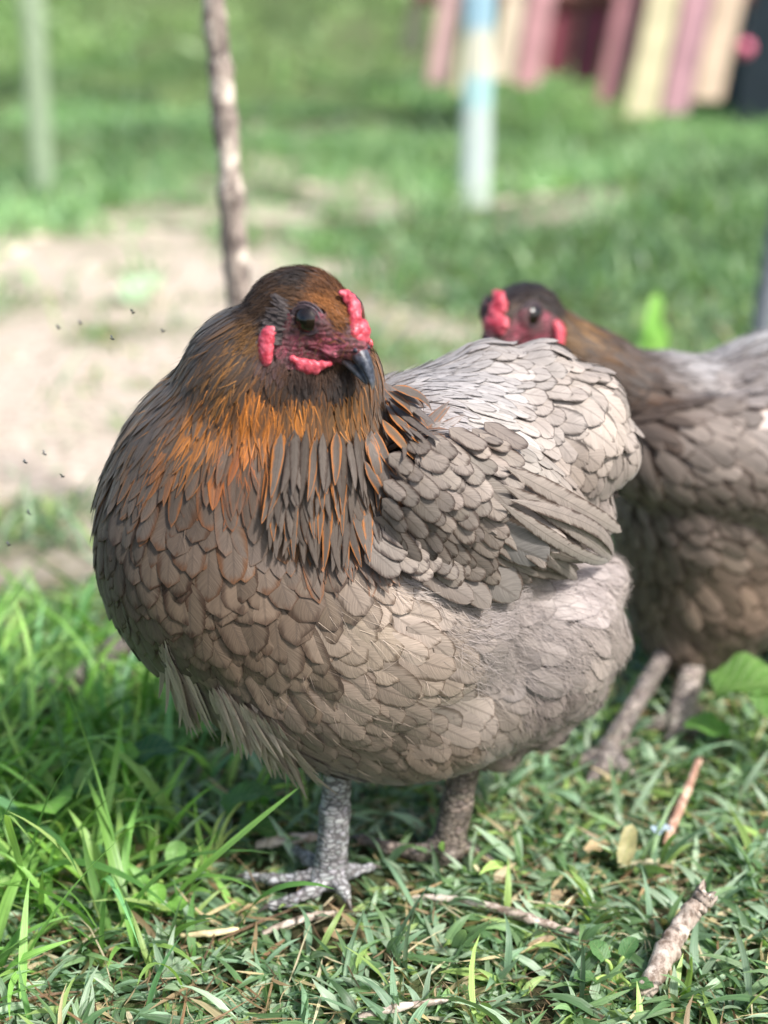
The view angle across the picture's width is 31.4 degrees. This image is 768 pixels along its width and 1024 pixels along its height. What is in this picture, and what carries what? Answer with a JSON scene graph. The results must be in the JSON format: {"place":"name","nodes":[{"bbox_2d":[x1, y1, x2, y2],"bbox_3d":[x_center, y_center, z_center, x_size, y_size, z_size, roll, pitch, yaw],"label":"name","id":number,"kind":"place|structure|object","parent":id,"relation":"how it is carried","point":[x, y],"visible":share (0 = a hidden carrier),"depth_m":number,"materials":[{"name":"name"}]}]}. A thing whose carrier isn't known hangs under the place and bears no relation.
{"place":"outdoors","nodes":[
{"label":"outdoors","id":0,"kind":"place"},
{"bbox_2d":[0,570,767,1023],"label":"short grass","id":1,"kind":"structure","parent":0,"point":[742,896],"depth_m":0.73,"materials":[{"name":"green plant"}]},
{"bbox_2d":[255,832,317,849],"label":"twig","id":2,"kind":"object","parent":1,"relation":"on","point":[277,841],"visible":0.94,"depth_m":0.78,"materials":[{"name":"brown wood"}]},
{"bbox_2d":[358,998,448,1021],"bbox_3d":[0.009,0.236,0.650,0.045,0.008,0.006,-4,20,-12],"label":"twig","id":3,"kind":"object","parent":1,"relation":"on","point":[404,1006],"visible":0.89,"depth_m":0.65,"materials":[{"name":"brown wood"}]},
{"bbox_2d":[412,894,578,935],"bbox_3d":[0.057,0.211,0.724,0.094,0.009,0.008,8,21,21],"label":"twig","id":4,"kind":"object","parent":1,"relation":"on","point":[529,918],"visible":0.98,"depth_m":0.72,"materials":[{"name":"brown wood"}]},
{"bbox_2d":[583,839,609,853],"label":"dry leaf","id":5,"kind":"object","parent":1,"relation":"on","point":[591,845],"visible":1,"depth_m":0.77,"materials":[{"name":"beige plant"}]},
{"bbox_2d":[617,824,637,864],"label":"dry leaf","id":6,"kind":"object","parent":1,"relation":"on","point":[627,845],"visible":1,"depth_m":0.76,"materials":[{"name":"yellow plant"}]},
{"bbox_2d":[651,821,671,833],"bbox_3d":[0.161,0.183,0.791,0.013,0.004,0.010,0,20,0],"label":"paper scrap","id":7,"kind":"object","parent":1,"relation":"on","point":[666,827],"visible":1,"depth_m":0.79,"materials":[{"name":"white paper"}]},
{"bbox_2d":[662,758,701,846],"bbox_3d":[0.179,0.174,0.819,0.007,0.018,0.080,9,22,25],"label":"twig","id":8,"kind":"object","parent":1,"relation":"on","point":[677,812],"visible":0.89,"depth_m":0.81,"materials":[{"name":"red wood"}]},
{"bbox_2d":[0,0,767,1023],"bbox_3d":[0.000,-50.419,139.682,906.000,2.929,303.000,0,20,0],"label":"ground","id":9,"kind":"structure","parent":0,"point":[30,374],"depth_m":2.83,"materials":[{"name":"beige soil"}]},
{"bbox_2d":[0,244,25,254],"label":"pebble","id":10,"kind":"object","parent":9,"relation":"on","point":[16,249],"visible":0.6,"depth_m":2.85,"materials":[{"name":"beige stone"}]},
{"bbox_2d":[27,233,47,240],"bbox_3d":[-0.769,-0.609,3.032,0.042,0.018,0.046,0,20,0],"label":"pebble","id":11,"kind":"object","parent":9,"relation":"on","point":[35,236],"visible":0.74,"depth_m":3.02,"materials":[{"name":"beige stone"}]},
{"bbox_2d":[20,0,54,188],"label":"weathered post","id":12,"kind":"object","parent":9,"relation":"on","point":[37,90],"visible":0.77,"depth_m":4.00,"materials":[{"name":"green wood"}]},
{"bbox_2d":[0,764,108,827],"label":"weed","id":13,"kind":"object","parent":9,"relation":"on","point":[54,805],"visible":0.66,"depth_m":0.77,"materials":[{"name":"green plant"}]},
{"bbox_2d":[36,632,131,716],"bbox_3d":[-0.193,0.100,0.960,0.151,0.066,0.030,-15,25,-37],"label":"log","id":14,"kind":"object","parent":9,"relation":"on","point":[119,646],"visible":0.18,"depth_m":0.95,"materials":[{"name":"grey wood"}]},
{"bbox_2d":[108,217,122,222],"bbox_3d":[-0.667,-0.721,3.391,0.041,0.021,0.032,0,20,0],"label":"pebble","id":15,"kind":"object","parent":9,"relation":"on","point":[116,221],"visible":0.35,"depth_m":3.38,"materials":[{"name":"beige stone"}]},
{"bbox_2d":[55,733,177,777],"bbox_3d":[-0.164,0.161,0.818,0.079,0.051,0.046,4,20,10],"label":"weed","id":16,"kind":"object","parent":9,"relation":"on","point":[152,742],"visible":0.4,"depth_m":0.82,"materials":[{"name":"green plant"}]},
{"bbox_2d":[119,272,162,301],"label":"weed","id":17,"kind":"object","parent":9,"relation":"on","point":[141,287],"visible":0.94,"depth_m":2.36,"materials":[{"name":"green plant"}]},
{"bbox_2d":[128,883,188,922],"bbox_3d":[-0.119,0.210,0.721,0.032,0.024,0.014,3,20,9],"label":"weed","id":18,"kind":"object","parent":9,"relation":"on","point":[159,889],"visible":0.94,"depth_m":0.72,"materials":[{"name":"green plant"}]},
{"bbox_2d":[154,375,164,379],"bbox_3d":[-0.306,-0.183,1.867,0.016,0.007,0.012,0,20,0],"label":"pebble","id":19,"kind":"object","parent":9,"relation":"on","point":[158,377],"visible":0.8,"depth_m":1.86,"materials":[{"name":"beige stone"}]},
{"bbox_2d":[128,840,191,883],"bbox_3d":[-0.124,0.198,0.747,0.039,0.030,0.014,-4,20,-10],"label":"weed","id":20,"kind":"object","parent":9,"relation":"on","point":[176,848],"visible":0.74,"depth_m":0.75,"materials":[{"name":"green plant"}]},
{"bbox_2d":[0,516,333,1019],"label":"tall grass","id":21,"kind":"structure","parent":9,"relation":"on","point":[118,801],"depth_m":0.79,"materials":[{"name":"green plant"}]},
{"bbox_2d":[179,927,238,937],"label":"twig","id":22,"kind":"object","parent":9,"relation":"on","point":[210,933],"visible":1,"depth_m":0.70,"materials":[{"name":"beige wood"}]},
{"bbox_2d":[201,0,251,307],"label":"sapling","id":23,"kind":"object","parent":9,"relation":"on","point":[230,191],"visible":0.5,"depth_m":1.12,"materials":[{"name":"brown plant"}]},
{"bbox_2d":[207,780,285,870],"bbox_3d":[-0.080,0.180,0.779,0.058,0.043,0.032,-14,24,-35],"label":"weed","id":24,"kind":"object","parent":9,"relation":"on","point":[234,798],"visible":0.84,"depth_m":0.78,"materials":[{"name":"green plant"}]},
{"bbox_2d":[262,910,336,934],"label":"twig","id":25,"kind":"object","parent":9,"relation":"on","point":[293,921],"visible":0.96,"depth_m":0.71,"materials":[{"name":"brown wood"}]},
{"bbox_2d":[300,182,313,187],"bbox_3d":[-0.234,-0.993,4.150,0.042,0.020,0.052,0,20,0],"label":"pebble","id":26,"kind":"object","parent":9,"relation":"on","point":[306,184],"visible":0.94,"depth_m":4.13,"materials":[{"name":"beige stone"}]},
{"bbox_2d":[90,263,644,913],"bbox_3d":[-0.005,0.036,0.718,0.286,0.349,0.170,0,20,0],"label":"hen","id":27,"kind":"object","parent":9,"relation":"on","point":[332,553],"visible":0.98,"depth_m":0.65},
{"bbox_2d":[0,0,767,591],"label":"meadow grass","id":28,"kind":"structure","parent":9,"relation":"on","point":[732,160],"depth_m":3.55,"materials":[{"name":"green plant"}]},
{"bbox_2d":[389,308,404,313],"bbox_3d":[0.022,-0.335,2.286,0.028,0.012,0.018,0,20,0],"label":"pebble","id":29,"kind":"object","parent":9,"relation":"on","point":[399,310],"visible":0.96,"depth_m":2.28,"materials":[{"name":"beige stone"}]},
{"bbox_2d":[428,315,441,319],"bbox_3d":[0.084,-0.318,2.235,0.024,0.008,0.020,0,20,0],"label":"pebble","id":30,"kind":"object","parent":9,"relation":"on","point":[433,318],"visible":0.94,"depth_m":2.23,"materials":[{"name":"beige stone"}]},
{"bbox_2d":[460,0,494,208],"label":"painted post","id":31,"kind":"object","parent":9,"relation":"on","point":[477,69],"visible":0.81,"depth_m":3.35,"materials":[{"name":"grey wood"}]},
{"bbox_2d":[402,0,752,115],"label":"plank fence","id":32,"kind":"object","parent":9,"relation":"on","point":[652,54],"visible":0.93,"depth_m":5.41,"materials":[{"name":"paint"}]},
{"bbox_2d":[736,5,752,56],"bbox_3d":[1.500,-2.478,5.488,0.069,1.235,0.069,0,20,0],"label":"ball","id":33,"kind":"object","parent":32,"relation":"hanging from","point":[744,48],"visible":1,"depth_m":5.66,"materials":[{"name":"pink plastic"}]},
{"bbox_2d":[574,936,653,988],"bbox_3d":[0.112,0.227,0.673,0.038,0.024,0.030,0,20,0],"label":"weed","id":34,"kind":"object","parent":9,"relation":"on","point":[628,946],"visible":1,"depth_m":0.68,"materials":[{"name":"green plant"}]},
{"bbox_2d":[479,281,767,782],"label":"hen","id":35,"kind":"object","parent":9,"relation":"on","point":[690,543],"visible":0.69,"depth_m":0.88,"materials":[{"name":"grey"}]},
{"bbox_2d":[640,291,667,349],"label":"shoot","id":36,"kind":"object","parent":9,"relation":"on","point":[653,328],"visible":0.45,"depth_m":1.68,"materials":[{"name":"green plant"}]},
{"bbox_2d":[633,879,717,997],"bbox_3d":[0.145,0.213,0.682,0.016,0.038,0.069,17,26,39],"label":"stick","id":37,"kind":"object","parent":9,"relation":"on","point":[669,944],"visible":1,"depth_m":0.68,"materials":[{"name":"brown wood"}]},
{"bbox_2d":[678,0,767,128],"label":"shed","id":38,"kind":"structure","parent":9,"relation":"on","point":[746,83],"depth_m":6.68,"materials":[{"name":"black"}]},
{"bbox_2d":[684,652,767,751],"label":"weed","id":39,"kind":"object","parent":9,"relation":"on","point":[745,672],"visible":0.98,"depth_m":0.89,"materials":[{"name":"green plant"}]},
{"bbox_2d":[749,231,767,332],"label":"pole","id":40,"kind":"object","parent":9,"relation":"on","point":[759,318],"visible":0.56,"depth_m":2.00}
]}

